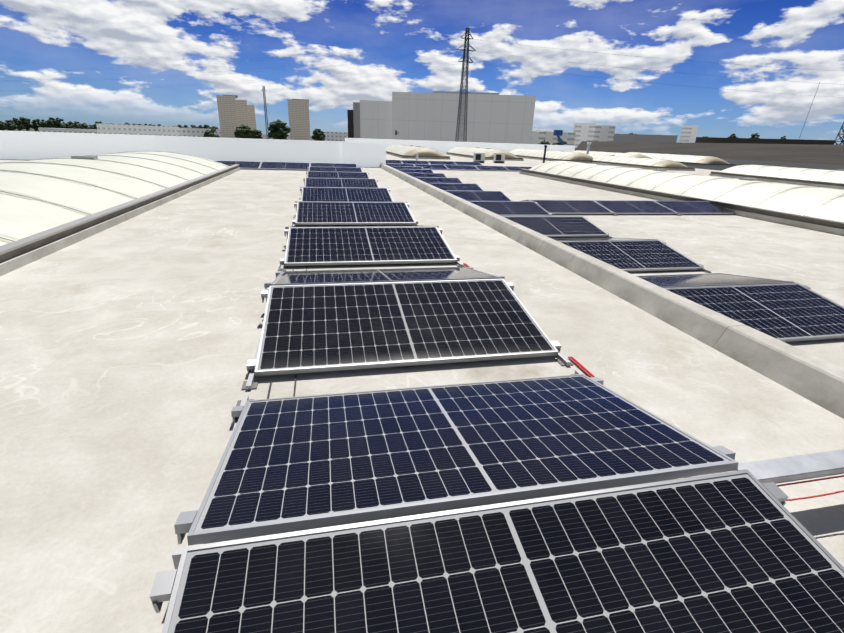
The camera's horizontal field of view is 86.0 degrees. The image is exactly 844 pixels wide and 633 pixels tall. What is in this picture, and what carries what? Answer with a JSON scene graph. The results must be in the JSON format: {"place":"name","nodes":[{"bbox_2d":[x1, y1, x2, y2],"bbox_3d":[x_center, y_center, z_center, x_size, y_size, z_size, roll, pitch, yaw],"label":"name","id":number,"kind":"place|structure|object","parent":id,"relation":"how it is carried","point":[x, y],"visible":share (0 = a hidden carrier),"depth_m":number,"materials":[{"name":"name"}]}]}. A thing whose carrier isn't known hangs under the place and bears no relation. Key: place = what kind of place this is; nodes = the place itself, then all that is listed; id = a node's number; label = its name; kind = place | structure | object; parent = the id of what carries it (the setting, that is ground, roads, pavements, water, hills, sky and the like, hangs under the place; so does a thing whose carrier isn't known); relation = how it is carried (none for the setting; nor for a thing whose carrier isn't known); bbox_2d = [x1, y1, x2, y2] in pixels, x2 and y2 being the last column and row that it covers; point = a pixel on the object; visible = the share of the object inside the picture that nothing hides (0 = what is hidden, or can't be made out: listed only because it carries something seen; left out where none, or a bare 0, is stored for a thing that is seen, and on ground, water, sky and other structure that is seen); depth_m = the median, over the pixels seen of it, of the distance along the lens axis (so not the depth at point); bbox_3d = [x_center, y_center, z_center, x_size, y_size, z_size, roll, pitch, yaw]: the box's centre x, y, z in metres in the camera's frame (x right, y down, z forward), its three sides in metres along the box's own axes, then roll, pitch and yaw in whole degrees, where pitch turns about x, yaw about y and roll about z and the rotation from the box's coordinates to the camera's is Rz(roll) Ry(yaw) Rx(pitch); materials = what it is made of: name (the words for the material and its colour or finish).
{"place":"outdoors","nodes":[
{"label":"outdoors","id":0,"kind":"place"},
{"bbox_2d":[2,128,314,140],"bbox_3d":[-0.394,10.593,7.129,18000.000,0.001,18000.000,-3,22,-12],"label":"city ground","id":1,"kind":"structure","parent":0,"point":[263,135],"depth_m":1181.33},
{"bbox_2d":[262,86,268,138],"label":"telecom mast","id":2,"kind":"object","parent":1,"relation":"on","point":[265,111],"visible":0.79,"depth_m":329.95,"materials":[{"name":"grey metal"}]},
{"bbox_2d":[204,119,566,144],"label":"trees","id":3,"kind":"object","parent":1,"relation":"on","point":[279,129],"visible":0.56,"depth_m":354.67,"materials":[{"name":"green plant"}]},
{"bbox_2d":[0,117,785,138],"bbox_3d":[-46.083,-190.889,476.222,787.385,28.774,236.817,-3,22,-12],"label":"treeline","id":4,"kind":"object","parent":1,"relation":"on","point":[21,123],"visible":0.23,"depth_m":474.03,"materials":[{"name":"green plant"}]},
{"bbox_2d":[38,123,834,147],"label":"distant buildings","id":5,"kind":"structure","parent":1,"relation":"on","point":[585,132],"depth_m":368.77,"materials":[{"name":"grey concrete"}]},
{"bbox_2d":[455,28,843,144],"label":"power pylons","id":6,"kind":"object","parent":1,"relation":"on","point":[467,32],"visible":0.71,"depth_m":134.51,"materials":[{"name":"grey metal"}]},
{"bbox_2d":[0,38,843,97],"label":"power lines","id":7,"kind":"object","parent":6,"relation":"on","point":[437,63],"visible":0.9,"depth_m":130.54,"materials":[{"name":"grey metal"}]},
{"bbox_2d":[216,95,310,140],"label":"apartment buildings","id":8,"kind":"structure","parent":0,"point":[233,113],"depth_m":801.38,"materials":[{"name":"beige concrete"}]},
{"bbox_2d":[0,159,843,632],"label":"roof slab","id":9,"kind":"structure","parent":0,"point":[128,349],"depth_m":2.96,"materials":[{"name":"beige concrete"}]},
{"bbox_2d":[0,151,240,275],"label":"skylight","id":10,"kind":"object","parent":9,"relation":"on","point":[50,206],"visible":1,"depth_m":7.96,"materials":[{"name":"white plastic"}]},
{"bbox_2d":[0,130,385,166],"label":"parapet wall","id":11,"kind":"structure","parent":9,"relation":"on","point":[25,145],"depth_m":21.79,"materials":[{"name":"white paint"}]},
{"bbox_2d":[216,161,260,168],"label":"solar panel","id":12,"kind":"object","parent":9,"relation":"on","point":[248,165],"visible":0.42,"depth_m":19.82,"materials":[{"name":"blue glass"}]},
{"bbox_2d":[259,162,309,169],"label":"solar panel","id":13,"kind":"object","parent":9,"relation":"on","point":[285,165],"visible":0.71,"depth_m":20.05,"materials":[{"name":"blue glass"}]},
{"bbox_2d":[284,227,456,265],"bbox_3d":[-0.699,-0.954,5.999,2.100,0.052,1.165,-3,32,-12],"label":"solar panel","id":14,"kind":"object","parent":9,"relation":"on","point":[306,246],"visible":0.98,"depth_m":5.89,"materials":[{"name":"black glass"}]},
{"bbox_2d":[319,226,435,226],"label":"solar panel","id":15,"kind":"object","parent":9,"relation":"on","point":[377,226],"visible":0.33,"depth_m":6.60,"materials":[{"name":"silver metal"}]},
{"bbox_2d":[270,267,501,285],"bbox_3d":[-0.392,-0.410,4.643,2.100,0.052,1.165,-3,12,-12],"label":"solar panel","id":16,"kind":"object","parent":9,"relation":"on","point":[312,277],"visible":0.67,"depth_m":4.50,"materials":[{"name":"silver glass"}]},
{"bbox_2d":[255,279,558,375],"bbox_3d":[-0.149,0.020,3.572,2.100,0.052,1.165,-3,32,-12],"label":"solar panel","id":17,"kind":"object","parent":9,"relation":"on","point":[324,327],"visible":1,"depth_m":3.44,"materials":[{"name":"black glass"}]},
{"bbox_2d":[401,160,429,163],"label":"solar panel","id":18,"kind":"object","parent":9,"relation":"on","point":[413,162],"visible":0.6,"depth_m":34.81,"materials":[{"name":"blue glass"}]},
{"bbox_2d":[386,145,449,159],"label":"skylight","id":19,"kind":"object","parent":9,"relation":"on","point":[400,151],"visible":0.98,"depth_m":45.55,"materials":[{"name":"beige plastic"}]},
{"bbox_2d":[267,225,594,398],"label":"cables","id":20,"kind":"object","parent":9,"relation":"on","point":[581,366],"visible":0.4,"depth_m":3.12,"materials":[{"name":"red plastic"}]},
{"bbox_2d":[414,164,447,169],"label":"solar panel","id":21,"kind":"object","parent":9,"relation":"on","point":[436,167],"visible":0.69,"depth_m":29.95,"materials":[{"name":"blue glass"}]},
{"bbox_2d":[428,161,455,164],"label":"solar panel","id":22,"kind":"object","parent":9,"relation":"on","point":[442,162],"visible":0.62,"depth_m":35.21,"materials":[{"name":"blue glass"}]},
{"bbox_2d":[345,138,574,153],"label":"parapet wall","id":23,"kind":"structure","parent":9,"relation":"on","point":[443,147],"depth_m":62.80,"materials":[{"name":"white paint"}]},
{"bbox_2d":[445,165,477,169],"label":"solar panel","id":24,"kind":"object","parent":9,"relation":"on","point":[461,167],"visible":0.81,"depth_m":30.34,"materials":[{"name":"blue glass"}]},
{"bbox_2d":[446,191,511,200],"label":"solar panel","id":25,"kind":"object","parent":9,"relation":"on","point":[483,195],"visible":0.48,"depth_m":15.02,"materials":[{"name":"blue glass"}]},
{"bbox_2d":[150,160,810,612],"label":"panel mounting brackets","id":26,"kind":"object","parent":9,"relation":"on","point":[162,588],"visible":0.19,"depth_m":1.95,"materials":[{"name":"silver metal"}]},
{"bbox_2d":[298,201,341,201],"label":"solar panel","id":27,"kind":"object","parent":26,"relation":"on","point":[319,201],"visible":0.15,"depth_m":8.81,"materials":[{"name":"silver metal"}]},
{"bbox_2d":[310,163,356,166],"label":"solar panel","id":28,"kind":"object","parent":26,"relation":"on","point":[331,165],"visible":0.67,"depth_m":20.76,"materials":[{"name":"blue glass"}]},
{"bbox_2d":[309,166,361,171],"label":"solar panel","id":29,"kind":"object","parent":26,"relation":"on","point":[342,169],"visible":0.65,"depth_m":18.30,"materials":[{"name":"blue glass"}]},
{"bbox_2d":[307,171,368,178],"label":"solar panel","id":30,"kind":"object","parent":26,"relation":"on","point":[322,174],"visible":0.73,"depth_m":15.83,"materials":[{"name":"blue glass"}]},
{"bbox_2d":[305,178,378,187],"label":"solar panel","id":31,"kind":"object","parent":26,"relation":"on","point":[340,182],"visible":0.69,"depth_m":13.35,"materials":[{"name":"blue glass"}]},
{"bbox_2d":[301,187,392,201],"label":"solar panel","id":32,"kind":"object","parent":26,"relation":"on","point":[342,194],"visible":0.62,"depth_m":10.84,"materials":[{"name":"blue glass"}]},
{"bbox_2d":[295,202,415,224],"bbox_3d":[-1.249,-1.927,8.426,2.100,0.052,1.165,-3,32,-12],"label":"solar panel","id":33,"kind":"object","parent":26,"relation":"on","point":[351,213],"visible":1,"depth_m":8.33,"materials":[{"name":"blue glass"}]},
{"bbox_2d":[386,160,402,163],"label":"solar panel","id":34,"kind":"object","parent":26,"relation":"on","point":[394,161],"visible":0.42,"depth_m":34.39,"materials":[{"name":"blue glass"}]},
{"bbox_2d":[386,163,413,165],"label":"solar panel","id":35,"kind":"object","parent":26,"relation":"on","point":[399,164],"visible":0.4,"depth_m":29.76,"materials":[{"name":"blue glass"}]},
{"bbox_2d":[390,166,422,168],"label":"solar panel","id":36,"kind":"object","parent":26,"relation":"on","point":[404,167],"visible":0.44,"depth_m":27.34,"materials":[{"name":"blue glass"}]},
{"bbox_2d":[397,169,433,172],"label":"solar panel","id":37,"kind":"object","parent":26,"relation":"on","point":[415,171],"visible":0.48,"depth_m":24.86,"materials":[{"name":"blue glass"}]},
{"bbox_2d":[406,173,446,177],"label":"solar panel","id":38,"kind":"object","parent":26,"relation":"on","point":[441,175],"visible":0.5,"depth_m":22.42,"materials":[{"name":"blue glass"}]},
{"bbox_2d":[415,177,461,182],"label":"solar panel","id":39,"kind":"object","parent":26,"relation":"on","point":[439,180],"visible":0.42,"depth_m":19.97,"materials":[{"name":"blue glass"}]},
{"bbox_2d":[428,183,483,190],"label":"solar panel","id":40,"kind":"object","parent":26,"relation":"on","point":[460,186],"visible":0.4,"depth_m":17.50,"materials":[{"name":"blue glass"}]},
{"bbox_2d":[187,374,738,545],"bbox_3d":[0.158,0.563,2.217,2.100,0.052,1.165,-3,12,-12],"label":"solar panel","id":41,"kind":"object","parent":26,"relation":"on","point":[290,464],"visible":0.98,"depth_m":1.96,"materials":[{"name":"blue glass"}]},
{"bbox_2d":[453,161,482,165],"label":"solar panel","id":42,"kind":"object","parent":26,"relation":"on","point":[468,163],"visible":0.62,"depth_m":35.65,"materials":[{"name":"blue glass"}]},
{"bbox_2d":[162,469,843,632],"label":"solar panel","id":43,"kind":"object","parent":26,"relation":"on","point":[742,551],"visible":0.98,"depth_m":1.41,"materials":[{"name":"black glass"}]},
{"bbox_2d":[446,147,523,160],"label":"skylight","id":44,"kind":"object","parent":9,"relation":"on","point":[467,152],"visible":0.92,"depth_m":51.07,"materials":[{"name":"beige plastic"}]},
{"bbox_2d":[475,166,508,170],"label":"solar panel","id":45,"kind":"object","parent":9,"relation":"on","point":[493,168],"visible":0.85,"depth_m":30.71,"materials":[{"name":"blue glass"}]},
{"bbox_2d":[469,201,550,215],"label":"solar panel","id":46,"kind":"object","parent":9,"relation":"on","point":[516,208],"visible":0.69,"depth_m":12.55,"materials":[{"name":"blue glass"}]},
{"bbox_2d":[504,166,531,170],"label":"solar panel","id":47,"kind":"object","parent":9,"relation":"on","point":[512,168],"visible":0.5,"depth_m":31.30,"materials":[{"name":"blue glass"}]},
{"bbox_2d":[510,149,592,162],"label":"skylight","id":48,"kind":"object","parent":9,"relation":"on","point":[555,155],"visible":0.94,"depth_m":51.30,"materials":[{"name":"beige plastic"}]},
{"bbox_2d":[502,216,608,236],"bbox_3d":[2.917,-2.012,10.107,2.100,0.052,1.165,-3,32,-12],"label":"solar panel","id":49,"kind":"object","parent":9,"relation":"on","point":[564,226],"visible":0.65,"depth_m":10.11,"materials":[{"name":"blue glass"}]},
{"bbox_2d":[530,200,613,213],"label":"solar panel","id":50,"kind":"object","parent":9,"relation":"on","point":[571,206],"visible":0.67,"depth_m":13.23,"materials":[{"name":"blue glass"}]},
{"bbox_2d":[554,238,656,240],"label":"solar panel","id":51,"kind":"object","parent":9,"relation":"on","point":[593,239],"visible":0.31,"depth_m":8.67,"materials":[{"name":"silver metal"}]},
{"bbox_2d":[379,164,843,418],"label":"kerb upstand","id":52,"kind":"object","parent":9,"relation":"on","point":[813,378],"visible":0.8,"depth_m":3.88,"materials":[{"name":"concrete"}]},
{"bbox_2d":[571,150,652,158],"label":"skylight","id":53,"kind":"object","parent":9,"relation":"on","point":[617,154],"visible":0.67,"depth_m":55.44,"materials":[{"name":"beige plastic"}]},
{"bbox_2d":[558,240,703,271],"bbox_3d":[3.466,-1.039,7.680,2.100,0.052,1.165,-3,32,-12],"label":"solar panel","id":54,"kind":"object","parent":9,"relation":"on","point":[640,255],"visible":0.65,"depth_m":7.67,"materials":[{"name":"blue glass"}]},
{"bbox_2d":[594,200,676,213],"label":"solar panel","id":55,"kind":"object","parent":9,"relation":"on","point":[634,207],"visible":0.85,"depth_m":13.64,"materials":[{"name":"blue glass"}]},
{"bbox_2d":[587,154,694,170],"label":"skylight","id":56,"kind":"object","parent":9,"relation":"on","point":[639,162],"visible":0.75,"depth_m":41.97,"materials":[{"name":"beige plastic"}]},
{"bbox_2d":[519,161,843,235],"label":"skylight","id":57,"kind":"object","parent":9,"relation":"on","point":[814,208],"visible":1,"depth_m":15.09,"materials":[{"name":"white plastic"}]},
{"bbox_2d":[655,201,735,213],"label":"solar panel","id":58,"kind":"object","parent":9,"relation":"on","point":[693,207],"visible":0.81,"depth_m":14.07,"materials":[{"name":"blue glass"}]},
{"bbox_2d":[637,273,794,287],"bbox_3d":[3.774,-0.495,6.324,2.100,0.052,1.165,-3,12,-12],"label":"solar panel","id":59,"kind":"object","parent":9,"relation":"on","point":[691,280],"visible":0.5,"depth_m":6.20,"materials":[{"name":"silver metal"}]},
{"bbox_2d":[664,283,843,341],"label":"solar panel","id":60,"kind":"object","parent":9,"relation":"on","point":[787,312],"visible":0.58,"depth_m":5.27,"materials":[{"name":"blue glass"}]},
{"bbox_2d":[709,165,843,188],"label":"skylight","id":61,"kind":"object","parent":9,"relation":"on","point":[834,179],"visible":1,"depth_m":28.68,"materials":[{"name":"white plastic"}]},
{"bbox_2d":[736,449,843,500],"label":"cable tray","id":62,"kind":"object","parent":9,"relation":"on","point":[799,467],"visible":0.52,"depth_m":1.93,"materials":[{"name":"silver metal"}]},
{"bbox_2d":[0,0,843,144],"label":"sky","id":63,"kind":"structure","parent":0,"point":[41,39],"materials":[{"name":"blue"}]},
{"bbox_2d":[347,91,535,143],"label":"grey warehouse","id":64,"kind":"structure","parent":0,"point":[491,117],"depth_m":208.90,"materials":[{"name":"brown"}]},
{"bbox_2d":[416,142,590,162],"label":"roof plant","id":65,"kind":"object","parent":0,"point":[498,157],"visible":0.81,"depth_m":41.52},
{"bbox_2d":[471,364,554,380],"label":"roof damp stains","id":66,"kind":"object","parent":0,"point":[522,371],"visible":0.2,"depth_m":3.11,"materials":[{"name":"beige concrete"}]},
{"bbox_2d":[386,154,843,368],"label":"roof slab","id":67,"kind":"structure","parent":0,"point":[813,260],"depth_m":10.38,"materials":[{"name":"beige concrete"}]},
{"bbox_2d":[628,152,735,166],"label":"skylight","id":68,"kind":"object","parent":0,"point":[698,160],"visible":0.81,"depth_m":53.54,"materials":[{"name":"beige plastic"}]},
{"bbox_2d":[575,141,843,170],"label":"neighbour hall roof","id":69,"kind":"structure","parent":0,"point":[817,156],"depth_m":67.31,"materials":[{"name":"grey metal"}]},
{"bbox_2d":[553,130,575,148],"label":"boom lift","id":70,"kind":"object","parent":69,"relation":"on","point":[558,133],"visible":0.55,"depth_m":97.93,"materials":[{"name":"blue metal"}]}
]}

